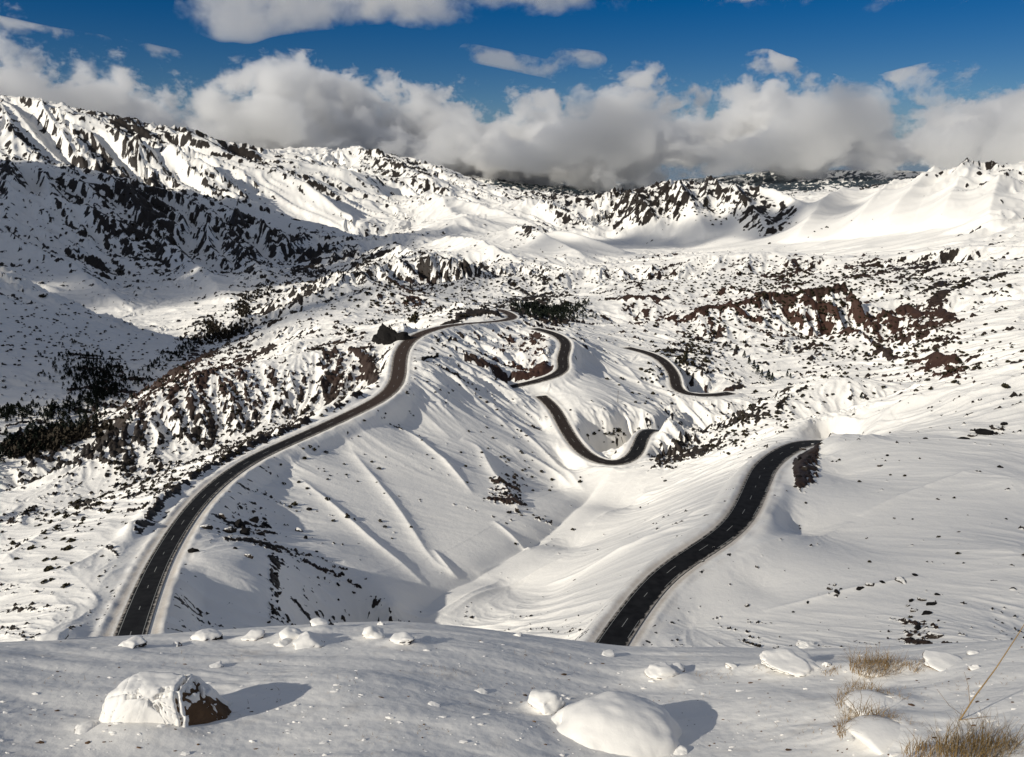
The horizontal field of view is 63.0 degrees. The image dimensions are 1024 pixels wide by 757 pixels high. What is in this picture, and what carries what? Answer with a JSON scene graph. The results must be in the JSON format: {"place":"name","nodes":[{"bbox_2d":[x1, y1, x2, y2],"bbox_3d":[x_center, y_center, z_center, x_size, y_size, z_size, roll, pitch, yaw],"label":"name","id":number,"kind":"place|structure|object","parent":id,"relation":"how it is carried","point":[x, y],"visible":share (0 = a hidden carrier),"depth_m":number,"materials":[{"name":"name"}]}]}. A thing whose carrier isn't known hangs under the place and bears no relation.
{"place":"outdoors","nodes":[
{"label":"outdoors","id":0,"kind":"place"},
{"bbox_2d":[114,308,516,635],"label":"road","id":1,"kind":"structure","parent":0,"point":[136,616],"depth_m":240.35,"materials":[{"name":"black asphalt"}]},
{"bbox_2d":[0,95,1023,756],"bbox_3d":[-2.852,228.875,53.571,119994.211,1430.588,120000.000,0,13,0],"label":"terrain","id":2,"kind":"structure","parent":0,"point":[456,573],"depth_m":359.84,"materials":[{"name":"white snow"}]},
{"bbox_2d":[35,628,69,640],"bbox_3d":[-3.666,2.074,6.618,0.255,0.100,0.315,-4,14,-15],"label":"boulder","id":3,"kind":"object","parent":2,"relation":"on","point":[60,634],"visible":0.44,"depth_m":6.61,"materials":[{"name":"white"}]},
{"bbox_2d":[66,538,75,542],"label":"shrub","id":4,"kind":"object","parent":2,"relation":"on","point":[71,540],"visible":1,"depth_m":214.12,"materials":[{"name":"plant"}]},
{"bbox_2d":[75,721,96,734],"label":"boulder","id":5,"kind":"object","parent":2,"relation":"on","point":[84,727],"visible":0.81,"depth_m":4.28,"materials":[{"name":"white"}]},
{"bbox_2d":[0,325,221,462],"bbox_3d":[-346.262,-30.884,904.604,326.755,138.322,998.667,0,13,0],"label":"river thicket","id":6,"kind":"object","parent":2,"relation":"on","point":[100,392],"visible":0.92,"depth_m":721.02,"materials":[{"name":"black plant"}]},
{"bbox_2d":[118,635,146,648],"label":"boulder","id":7,"kind":"object","parent":2,"relation":"on","point":[135,641],"visible":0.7,"depth_m":6.04,"materials":[{"name":"white"}]},
{"bbox_2d":[1,271,305,459],"bbox_3d":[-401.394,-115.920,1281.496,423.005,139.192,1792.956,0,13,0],"label":"leafless thicket","id":8,"kind":"object","parent":2,"relation":"on","point":[69,435],"visible":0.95,"depth_m":500.05,"materials":[{"name":"brown plant"}]},
{"bbox_2d":[99,671,231,727],"bbox_3d":[-1.859,1.769,4.466,0.672,0.342,0.397,0,13,0],"label":"boulder","id":9,"kind":"object","parent":2,"relation":"on","point":[185,701],"visible":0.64,"depth_m":4.38,"materials":[{"name":"white"}]},
{"bbox_2d":[171,641,181,646],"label":"boulder","id":10,"kind":"object","parent":2,"relation":"on","point":[176,644],"visible":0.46,"depth_m":6.23,"materials":[{"name":"white"}]},
{"bbox_2d":[188,548,198,552],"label":"valley rock","id":11,"kind":"object","parent":2,"relation":"on","point":[191,550],"visible":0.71,"depth_m":197.80,"materials":[{"name":"black stone"}]},
{"bbox_2d":[190,628,222,640],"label":"boulder","id":12,"kind":"object","parent":2,"relation":"on","point":[207,634],"visible":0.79,"depth_m":6.43,"materials":[{"name":"white"}]},
{"bbox_2d":[200,524,212,529],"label":"valley rock","id":13,"kind":"object","parent":2,"relation":"on","point":[207,526],"visible":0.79,"depth_m":221.21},
{"bbox_2d":[209,661,224,667],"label":"boulder","id":14,"kind":"object","parent":2,"relation":"on","point":[218,664],"visible":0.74,"depth_m":5.56,"materials":[{"name":"white"}]},
{"bbox_2d":[218,513,225,519],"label":"valley rock","id":15,"kind":"object","parent":2,"relation":"on","point":[221,516],"visible":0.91,"depth_m":236.29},
{"bbox_2d":[222,526,236,532],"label":"valley rock","id":16,"kind":"object","parent":2,"relation":"on","point":[230,529],"visible":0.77,"depth_m":227.30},
{"bbox_2d":[234,519,245,527],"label":"valley rock","id":17,"kind":"object","parent":2,"relation":"on","point":[239,523],"visible":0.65,"depth_m":235.51,"materials":[{"name":"black stone"}]},
{"bbox_2d":[240,528,249,535],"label":"valley rock","id":18,"kind":"object","parent":2,"relation":"on","point":[245,531],"visible":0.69,"depth_m":229.65,"materials":[{"name":"black stone"}]},
{"bbox_2d":[244,554,253,558],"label":"valley rock","id":19,"kind":"object","parent":2,"relation":"on","point":[249,556],"visible":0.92,"depth_m":201.12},
{"bbox_2d":[241,629,264,640],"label":"boulder","id":20,"kind":"object","parent":2,"relation":"on","point":[253,635],"visible":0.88,"depth_m":6.43,"materials":[{"name":"white"}]},
{"bbox_2d":[248,516,258,522],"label":"valley rock","id":21,"kind":"object","parent":2,"relation":"on","point":[254,519],"visible":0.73,"depth_m":248.47,"materials":[{"name":"black stone"}]},
{"bbox_2d":[255,531,264,535],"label":"valley rock","id":22,"kind":"object","parent":2,"relation":"on","point":[260,533],"visible":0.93,"depth_m":233.40,"materials":[{"name":"black stone"}]},
{"bbox_2d":[261,522,271,527],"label":"valley rock","id":23,"kind":"object","parent":2,"relation":"on","point":[265,524],"visible":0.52,"depth_m":248.91,"materials":[{"name":"black stone"}]},
{"bbox_2d":[273,638,291,646],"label":"boulder","id":24,"kind":"object","parent":2,"relation":"on","point":[283,642],"visible":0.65,"depth_m":6.21,"materials":[{"name":"white"}]},
{"bbox_2d":[279,627,301,639],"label":"boulder","id":25,"kind":"object","parent":2,"relation":"on","point":[292,633],"visible":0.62,"depth_m":6.32,"materials":[{"name":"white"}]},
{"bbox_2d":[292,631,324,649],"bbox_3d":[-1.506,1.964,6.215,0.246,0.130,0.273,0,13,0],"label":"boulder","id":26,"kind":"object","parent":2,"relation":"on","point":[307,639],"visible":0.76,"depth_m":6.16,"materials":[{"name":"white"}]},
{"bbox_2d":[310,617,333,625],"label":"boulder","id":27,"kind":"object","parent":2,"relation":"on","point":[317,621],"visible":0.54,"depth_m":6.95,"materials":[{"name":"white"}]},
{"bbox_2d":[362,626,384,638],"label":"boulder","id":28,"kind":"object","parent":2,"relation":"on","point":[374,632],"visible":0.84,"depth_m":6.44,"materials":[{"name":"white"}]},
{"bbox_2d":[372,323,411,344],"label":"rock crag","id":29,"kind":"structure","parent":2,"relation":"on","point":[385,335],"depth_m":482.03,"materials":[{"name":"black stone"}]},
{"bbox_2d":[389,632,414,644],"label":"boulder","id":30,"kind":"object","parent":2,"relation":"on","point":[403,638],"visible":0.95,"depth_m":6.23,"materials":[{"name":"white"}]},
{"bbox_2d":[421,636,437,642],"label":"boulder","id":31,"kind":"object","parent":2,"relation":"on","point":[429,639],"visible":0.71,"depth_m":6.41,"materials":[{"name":"white"}]},
{"bbox_2d":[421,353,438,360],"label":"rock","id":32,"kind":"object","parent":2,"relation":"on","point":[427,357],"depth_m":447.38,"materials":[{"name":"black stone"}]},
{"bbox_2d":[428,701,440,706],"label":"boulder","id":33,"kind":"object","parent":2,"relation":"on","point":[433,703],"visible":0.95,"depth_m":4.88,"materials":[{"name":"white"}]},
{"bbox_2d":[474,688,487,693],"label":"boulder","id":34,"kind":"object","parent":2,"relation":"on","point":[481,691],"visible":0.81,"depth_m":5.38,"materials":[{"name":"white"}]},
{"bbox_2d":[0,640,1017,756],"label":"snow crumbs","id":35,"kind":"object","parent":2,"relation":"on","point":[185,753],"visible":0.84,"depth_m":4.61,"materials":[{"name":"white snow"}]},
{"bbox_2d":[0,154,1023,617],"bbox_3d":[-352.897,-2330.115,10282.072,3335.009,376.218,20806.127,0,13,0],"label":"scrub","id":36,"kind":"object","parent":2,"relation":"on","point":[350,330],"visible":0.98,"depth_m":771.65,"materials":[{"name":"black plant"}]},
{"bbox_2d":[31,650,1007,754],"bbox_3d":[0.036,2.008,5.383,5.891,0.944,2.244,-2,13,-7],"label":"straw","id":37,"kind":"object","parent":2,"relation":"on","point":[588,670],"visible":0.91,"depth_m":5.11,"materials":[{"name":"beige plant"}]},
{"bbox_2d":[29,640,1021,754],"bbox_3d":[0.008,2.018,5.496,6.969,1.284,2.959,0,13,0],"label":"grit","id":38,"kind":"object","parent":2,"relation":"on","point":[88,742],"visible":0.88,"depth_m":4.74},
{"bbox_2d":[528,689,564,714],"bbox_3d":[0.217,1.976,5.145,0.207,0.112,0.243,-10,16,-36],"label":"boulder","id":39,"kind":"object","parent":2,"relation":"on","point":[546,701],"visible":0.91,"depth_m":5.09,"materials":[{"name":"white"}]},
{"bbox_2d":[492,296,605,321],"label":"conifer wood","id":40,"kind":"object","parent":2,"relation":"on","point":[545,311],"visible":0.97,"depth_m":882.38,"materials":[{"name":"green plant"}]},
{"bbox_2d":[602,650,614,656],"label":"boulder","id":41,"kind":"object","parent":2,"relation":"on","point":[608,653],"visible":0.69,"depth_m":6.79,"materials":[{"name":"white"}]},
{"bbox_2d":[551,691,681,756],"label":"boulder","id":42,"kind":"object","parent":2,"relation":"on","point":[621,723],"visible":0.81,"depth_m":4.70,"materials":[{"name":"white"}]},
{"bbox_2d":[644,662,678,679],"bbox_3d":[1.095,2.165,6.164,0.230,0.098,0.184,-7,15,-27],"label":"boulder","id":43,"kind":"object","parent":2,"relation":"on","point":[659,670],"visible":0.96,"depth_m":6.12,"materials":[{"name":"white"}]},
{"bbox_2d":[670,662,684,671],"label":"boulder","id":44,"kind":"object","parent":2,"relation":"on","point":[678,666],"visible":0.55,"depth_m":6.24,"materials":[{"name":"white"}]},
{"bbox_2d":[673,745,687,754],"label":"boulder","id":45,"kind":"object","parent":2,"relation":"on","point":[681,750],"visible":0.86,"depth_m":4.63,"materials":[{"name":"white"}]},
{"bbox_2d":[725,662,737,668],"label":"boulder","id":46,"kind":"object","parent":2,"relation":"on","point":[731,665],"visible":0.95,"depth_m":6.25,"materials":[{"name":"white"}]},
{"bbox_2d":[765,369,770,379],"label":"conifer tree","id":47,"kind":"object","parent":2,"relation":"on","point":[768,374],"visible":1,"depth_m":586.86,"materials":[{"name":"green plant"}]},
{"bbox_2d":[759,646,820,676],"bbox_3d":[2.053,2.092,6.089,0.400,0.123,0.435,-7,15,-26],"label":"boulder","id":48,"kind":"object","parent":2,"relation":"on","point":[795,661],"visible":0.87,"depth_m":6.06,"materials":[{"name":"white"}]},
{"bbox_2d":[796,640,815,648],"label":"boulder","id":49,"kind":"object","parent":2,"relation":"on","point":[802,644],"visible":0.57,"depth_m":150.88,"materials":[{"name":"white"}]},
{"bbox_2d":[822,662,831,666],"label":"boulder","id":50,"kind":"object","parent":2,"relation":"on","point":[826,664],"visible":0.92,"depth_m":6.01,"materials":[{"name":"white"}]},
{"bbox_2d":[819,663,845,675],"bbox_3d":[2.272,2.067,5.881,0.282,0.045,0.193,0,13,0],"label":"dry grass tuft","id":51,"kind":"object","parent":2,"relation":"on","point":[833,667],"visible":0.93,"depth_m":5.91,"materials":[{"name":"plant"}]},
{"bbox_2d":[865,582,874,585],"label":"valley rock","id":52,"kind":"object","parent":2,"relation":"on","point":[869,583],"visible":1,"depth_m":178.22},
{"bbox_2d":[830,675,912,715],"bbox_3d":[2.104,1.891,4.903,0.481,0.088,0.438,-13,18,-43],"label":"dry grass tuft","id":53,"kind":"object","parent":2,"relation":"on","point":[877,696],"visible":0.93,"depth_m":4.91,"materials":[{"name":"plant"}]},
{"bbox_2d":[830,694,929,754],"bbox_3d":[1.901,1.838,4.373,0.515,0.091,0.454,-7,15,-28],"label":"snow-covered boulder","id":54,"kind":"object","parent":2,"relation":"on","point":[878,734],"visible":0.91,"depth_m":4.36,"materials":[{"name":"snow"}]},
{"bbox_2d":[842,643,918,678],"bbox_3d":[2.495,1.948,5.689,0.556,0.142,0.458,0,13,0],"label":"dry grass tuft","id":55,"kind":"object","parent":2,"relation":"on","point":[869,667],"visible":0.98,"depth_m":5.70,"materials":[{"name":"plant"}]},
{"bbox_2d":[895,576,906,583],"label":"valley rock","id":56,"kind":"object","parent":2,"relation":"on","point":[901,579],"visible":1,"depth_m":178.45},
{"bbox_2d":[901,656,925,672],"bbox_3d":[2.778,1.926,5.638,0.310,0.055,0.197,0,13,0],"label":"dry grass tuft","id":57,"kind":"object","parent":2,"relation":"on","point":[916,669],"visible":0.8,"depth_m":5.64,"materials":[{"name":"plant"}]},
{"bbox_2d":[914,624,920,630],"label":"valley rock","id":58,"kind":"object","parent":2,"relation":"on","point":[917,627],"visible":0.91,"depth_m":150.50,"materials":[{"name":"black stone"}]},
{"bbox_2d":[921,610,931,614],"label":"valley rock","id":59,"kind":"object","parent":2,"relation":"on","point":[925,612],"visible":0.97,"depth_m":159.06,"materials":[{"name":"black stone"}]},
{"bbox_2d":[926,602,936,605],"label":"valley rock","id":60,"kind":"object","parent":2,"relation":"on","point":[931,603],"visible":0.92,"depth_m":163.84,"materials":[{"name":"black stone"}]},
{"bbox_2d":[926,631,943,638],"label":"valley rock","id":61,"kind":"object","parent":2,"relation":"on","point":[932,635],"visible":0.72,"depth_m":143.40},
{"bbox_2d":[894,726,980,756],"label":"dry grass tuft","id":62,"kind":"object","parent":2,"relation":"on","point":[921,746],"visible":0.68,"depth_m":4.07,"materials":[{"name":"plant"}]},
{"bbox_2d":[922,650,961,670],"bbox_3d":[2.918,1.922,5.599,0.295,0.059,0.282,4,14,17],"label":"boulder","id":63,"kind":"object","parent":2,"relation":"on","point":[938,661],"visible":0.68,"depth_m":5.63,"materials":[{"name":"white"}]},
{"bbox_2d":[917,704,1023,756],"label":"dry grass tuft","id":64,"kind":"object","parent":2,"relation":"on","point":[982,738],"visible":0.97,"depth_m":3.95,"materials":[{"name":"plant"}]},
{"bbox_2d":[967,432,977,436],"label":"valley rock","id":65,"kind":"object","parent":2,"relation":"on","point":[972,434],"visible":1,"depth_m":297.56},
{"bbox_2d":[966,650,979,654],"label":"boulder","id":66,"kind":"object","parent":2,"relation":"on","point":[970,652],"visible":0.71,"depth_m":5.76,"materials":[{"name":"white"}]},
{"bbox_2d":[968,664,980,669],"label":"boulder","id":67,"kind":"object","parent":2,"relation":"on","point":[973,667],"visible":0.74,"depth_m":5.39,"materials":[{"name":"white"}]},
{"bbox_2d":[938,625,1023,719],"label":"straw plant","id":68,"kind":"object","parent":2,"relation":"on","point":[984,682],"visible":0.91,"depth_m":4.36,"materials":[{"name":"beige plant"}]},
{"bbox_2d":[974,428,992,434],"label":"valley rock","id":69,"kind":"object","parent":2,"relation":"on","point":[981,431],"visible":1,"depth_m":296.98,"materials":[{"name":"black stone"}]},
{"bbox_2d":[989,424,999,429],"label":"valley rock","id":70,"kind":"object","parent":2,"relation":"on","point":[993,426],"visible":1,"depth_m":301.44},
{"bbox_2d":[0,0,1023,183],"label":"sky","id":71,"kind":"structure","parent":0,"point":[572,91],"materials":[{"name":"blue"}]},
{"bbox_2d":[510,328,570,387],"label":"road","id":72,"kind":"structure","parent":0,"point":[562,368],"depth_m":520.95,"materials":[{"name":"grey asphalt"}]},
{"bbox_2d":[535,395,658,464],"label":"road","id":73,"kind":"structure","parent":0,"point":[637,448],"depth_m":418.83,"materials":[{"name":"grey asphalt"}]},
{"bbox_2d":[625,347,734,395],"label":"road","id":74,"kind":"structure","parent":0,"point":[674,376],"depth_m":567.71,"materials":[{"name":"grey asphalt"}]},
{"bbox_2d":[594,440,822,645],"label":"road","id":75,"kind":"structure","parent":0,"point":[621,627],"depth_m":202.47,"materials":[{"name":"black asphalt"}]}
]}

